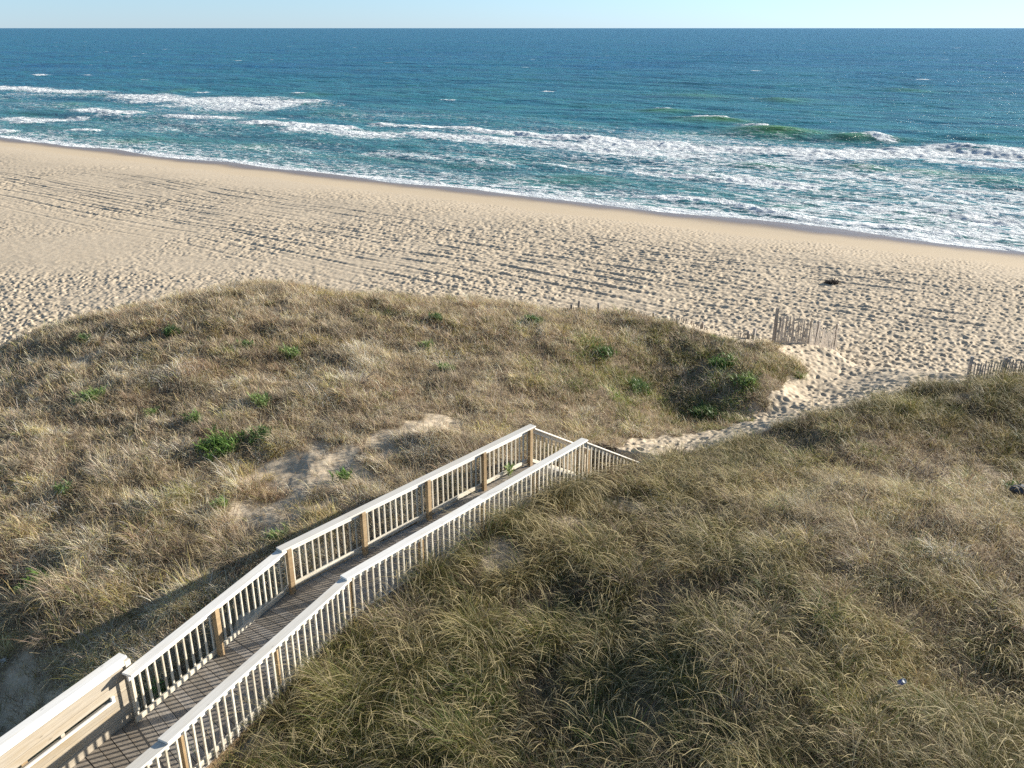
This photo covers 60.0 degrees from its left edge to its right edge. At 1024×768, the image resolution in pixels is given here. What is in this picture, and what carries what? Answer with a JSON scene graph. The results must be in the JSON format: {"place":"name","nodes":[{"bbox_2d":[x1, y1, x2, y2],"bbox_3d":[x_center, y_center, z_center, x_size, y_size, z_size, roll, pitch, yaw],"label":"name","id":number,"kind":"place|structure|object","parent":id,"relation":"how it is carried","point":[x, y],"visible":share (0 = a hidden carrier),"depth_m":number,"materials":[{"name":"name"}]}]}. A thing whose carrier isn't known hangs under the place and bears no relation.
{"place":"outdoors","nodes":[
{"label":"outdoors","id":0,"kind":"place"},
{"bbox_2d":[0,138,1023,767],"bbox_3d":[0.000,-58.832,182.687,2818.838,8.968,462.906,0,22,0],"label":"ground","id":1,"kind":"structure","parent":0,"point":[88,228],"depth_m":44.04,"materials":[{"name":"beige sand"}]},
{"bbox_2d":[15,566,48,592],"bbox_3d":[-9.718,4.031,18.101,0.733,0.432,0.794,0,22,0],"label":"leafy plant","id":2,"kind":"object","parent":1,"relation":"on","point":[29,583],"visible":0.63,"depth_m":18.08,"materials":[{"name":"green plant"}]},
{"bbox_2d":[51,479,73,495],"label":"leafy plant","id":3,"kind":"object","parent":1,"relation":"on","point":[60,487],"visible":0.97,"depth_m":20.65,"materials":[{"name":"green plant"}]},
{"bbox_2d":[74,333,91,342],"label":"leafy plant","id":4,"kind":"object","parent":1,"relation":"on","point":[83,336],"visible":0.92,"depth_m":29.27,"materials":[{"name":"green plant"}]},
{"bbox_2d":[69,385,107,405],"bbox_3d":[-12.091,0.340,25.395,1.111,0.500,1.038,-14,26,-30],"label":"leafy plant","id":5,"kind":"object","parent":1,"relation":"on","point":[92,394],"visible":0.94,"depth_m":25.39,"materials":[{"name":"green plant"}]},
{"bbox_2d":[64,622,127,662],"bbox_3d":[-7.611,4.652,16.196,1.323,0.564,0.949,-19,29,-39],"label":"dead shrub","id":6,"kind":"object","parent":1,"relation":"on","point":[104,625],"visible":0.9,"depth_m":16.26,"materials":[{"name":"brown plant"}]},
{"bbox_2d":[142,406,159,418],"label":"leafy plant","id":7,"kind":"object","parent":1,"relation":"on","point":[152,411],"visible":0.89,"depth_m":24.54,"materials":[{"name":"green plant"}]},
{"bbox_2d":[146,677,165,697],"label":"leafy plant","id":8,"kind":"object","parent":1,"relation":"on","point":[154,688],"visible":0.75,"depth_m":14.74,"materials":[{"name":"green plant"}]},
{"bbox_2d":[161,324,182,338],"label":"leafy plant","id":9,"kind":"object","parent":1,"relation":"on","point":[169,332],"visible":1,"depth_m":29.27,"materials":[{"name":"green plant"}]},
{"bbox_2d":[179,408,203,422],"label":"leafy plant","id":10,"kind":"object","parent":1,"relation":"on","point":[196,416],"visible":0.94,"depth_m":23.85,"materials":[{"name":"green plant"}]},
{"bbox_2d":[208,495,228,511],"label":"leafy plant","id":11,"kind":"object","parent":1,"relation":"on","point":[219,502],"visible":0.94,"depth_m":20.13,"materials":[{"name":"green plant"}]},
{"bbox_2d":[193,422,244,462],"bbox_3d":[-7.472,1.518,22.547,1.244,0.557,1.422,6,23,15],"label":"leafy plant","id":12,"kind":"object","parent":1,"relation":"on","point":[218,444],"visible":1,"depth_m":22.49,"materials":[{"name":"green plant"}]},
{"bbox_2d":[235,337,255,347],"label":"leafy plant","id":13,"kind":"object","parent":1,"relation":"on","point":[244,342],"visible":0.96,"depth_m":28.64,"materials":[{"name":"green plant"}]},
{"bbox_2d":[237,423,271,446],"bbox_3d":[-6.633,1.328,22.919,0.940,0.428,0.836,-10,24,-22],"label":"leafy plant","id":14,"kind":"object","parent":1,"relation":"on","point":[258,431],"visible":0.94,"depth_m":22.98,"materials":[{"name":"green plant"}]},
{"bbox_2d":[247,387,271,408],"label":"leafy plant","id":15,"kind":"object","parent":1,"relation":"on","point":[260,397],"visible":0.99,"depth_m":24.82,"materials":[{"name":"green plant"}]},
{"bbox_2d":[259,521,291,543],"bbox_3d":[-5.014,3.218,18.929,0.659,0.368,0.744,6,23,14],"label":"leafy plant","id":16,"kind":"object","parent":1,"relation":"on","point":[276,535],"visible":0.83,"depth_m":18.86,"materials":[{"name":"green plant"}]},
{"bbox_2d":[276,343,300,358],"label":"leafy plant","id":17,"kind":"object","parent":1,"relation":"on","point":[289,352],"visible":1,"depth_m":28.21,"materials":[{"name":"green plant"}]},
{"bbox_2d":[0,424,637,767],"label":"boardwalk","id":18,"kind":"structure","parent":1,"relation":"on","point":[118,731],"depth_m":14.67,"materials":[{"name":"beige wood"}]},
{"bbox_2d":[0,410,664,761],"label":"dune grass","id":19,"kind":"structure","parent":1,"relation":"on","point":[185,492],"depth_m":19.17,"materials":[{"name":"beige plant"}]},
{"bbox_2d":[328,467,352,482],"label":"leafy plant","id":20,"kind":"object","parent":1,"relation":"on","point":[340,474],"visible":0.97,"depth_m":21.32,"materials":[{"name":"green plant"}]},
{"bbox_2d":[347,370,377,386],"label":"dead shrub","id":21,"kind":"object","parent":1,"relation":"on","point":[363,374],"visible":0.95,"depth_m":26.27,"materials":[{"name":"brown plant"}]},
{"bbox_2d":[416,338,435,350],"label":"leafy plant","id":22,"kind":"object","parent":1,"relation":"on","point":[426,344],"visible":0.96,"depth_m":29.67,"materials":[{"name":"green plant"}]},
{"bbox_2d":[428,310,443,321],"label":"leafy plant","id":23,"kind":"object","parent":1,"relation":"on","point":[435,315],"visible":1,"depth_m":31.43,"materials":[{"name":"green plant"}]},
{"bbox_2d":[434,360,459,372],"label":"leafy plant","id":24,"kind":"object","parent":1,"relation":"on","point":[442,367],"visible":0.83,"depth_m":27.87,"materials":[{"name":"green plant"}]},
{"bbox_2d":[0,275,917,491],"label":"dune grass","id":25,"kind":"structure","parent":1,"relation":"on","point":[161,308],"depth_m":28.44,"materials":[{"name":"beige plant"}]},
{"bbox_2d":[505,462,513,475],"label":"leafy plant","id":26,"kind":"object","parent":1,"relation":"on","point":[508,468],"visible":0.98,"depth_m":20.82,"materials":[{"name":"green plant"}]},
{"bbox_2d":[525,314,543,325],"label":"leafy plant","id":27,"kind":"object","parent":1,"relation":"on","point":[534,318],"visible":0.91,"depth_m":32.30,"materials":[{"name":"green plant"}]},
{"bbox_2d":[593,344,619,360],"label":"leafy plant","id":28,"kind":"object","parent":1,"relation":"on","point":[606,351],"visible":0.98,"depth_m":30.88,"materials":[{"name":"green plant"}]},
{"bbox_2d":[623,375,652,395],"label":"leafy plant","id":29,"kind":"object","parent":1,"relation":"on","point":[640,385],"visible":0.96,"depth_m":29.17,"materials":[{"name":"green plant"}]},
{"bbox_2d":[567,301,765,341],"bbox_3d":[5.982,-2.314,34.885,8.324,1.246,0.697,9,24,21],"label":"sand fence","id":30,"kind":"object","parent":1,"relation":"on","point":[703,327],"visible":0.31,"depth_m":34.60,"materials":[{"name":"brown wood"}]},
{"bbox_2d":[676,365,721,405],"bbox_3d":[5.930,-0.145,29.467,1.582,1.169,2.095,-9,24,-22],"label":"dead shrub","id":31,"kind":"object","parent":1,"relation":"on","point":[696,387],"visible":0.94,"depth_m":29.23,"materials":[{"name":"brown plant"}]},
{"bbox_2d":[688,401,718,419],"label":"leafy plant","id":32,"kind":"object","parent":1,"relation":"on","point":[702,408],"visible":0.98,"depth_m":28.31,"materials":[{"name":"green plant"}]},
{"bbox_2d":[708,352,741,371],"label":"leafy plant","id":33,"kind":"object","parent":1,"relation":"on","point":[724,363],"visible":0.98,"depth_m":30.66,"materials":[{"name":"green plant"}]},
{"bbox_2d":[730,369,758,388],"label":"leafy plant","id":34,"kind":"object","parent":1,"relation":"on","point":[746,383],"visible":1,"depth_m":29.35,"materials":[{"name":"green plant"}]},
{"bbox_2d":[771,308,839,349],"bbox_3d":[11.579,-1.784,34.334,4.150,3.016,0.591,-15,26,-33],"label":"sand fence","id":35,"kind":"object","parent":1,"relation":"on","point":[817,336],"visible":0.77,"depth_m":33.64,"materials":[{"name":"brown wood"}]},
{"bbox_2d":[627,355,1023,507],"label":"dune grass","id":36,"kind":"structure","parent":1,"relation":"on","point":[1000,385],"depth_m":23.26,"materials":[{"name":"brown plant"}]},
{"bbox_2d":[823,278,841,284],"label":"seaweed clump","id":37,"kind":"object","parent":1,"relation":"on","point":[834,281],"visible":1,"depth_m":47.18,"materials":[{"name":"black plant"}]},
{"bbox_2d":[901,456,951,482],"bbox_3d":[9.579,1.965,20.428,1.083,0.700,1.128,-8,23,-18],"label":"dead shrub","id":38,"kind":"object","parent":1,"relation":"on","point":[918,473],"visible":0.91,"depth_m":20.38,"materials":[{"name":"brown plant"}]},
{"bbox_2d":[966,356,1023,378],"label":"sand fence","id":39,"kind":"object","parent":1,"relation":"on","point":[1006,359],"visible":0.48,"depth_m":28.16,"materials":[{"name":"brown wood"}]},
{"bbox_2d":[1000,478,1023,490],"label":"leafy plant","id":40,"kind":"object","parent":1,"relation":"on","point":[1013,482],"visible":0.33,"depth_m":20.32,"materials":[{"name":"green plant"}]},
{"bbox_2d":[1009,484,1023,494],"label":"plastic bag","id":41,"kind":"object","parent":1,"relation":"on","point":[1012,489],"visible":0.94,"depth_m":19.65,"materials":[{"name":"white plastic"}]},
{"bbox_2d":[0,28,1023,251],"bbox_3d":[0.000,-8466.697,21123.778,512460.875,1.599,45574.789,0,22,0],"label":"sea","id":42,"kind":"structure","parent":0,"point":[912,133],"depth_m":160.03,"materials":[{"name":"liquid"}]},
{"bbox_2d":[0,0,1023,27],"label":"sky","id":43,"kind":"structure","parent":0,"point":[13,13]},
{"bbox_2d":[159,433,1023,767],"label":"dune grass","id":44,"kind":"structure","parent":0,"point":[705,629],"depth_m":14.62,"materials":[{"name":"plant"}]},
{"bbox_2d":[897,678,906,685],"bbox_3d":[5.769,4.410,13.126,0.082,0.151,0.082,11,56,-4],"label":"drinks can","id":45,"kind":"object","parent":44,"relation":"on","point":[900,682],"visible":0.98,"depth_m":13.08,"materials":[{"name":"metal"}]}
]}

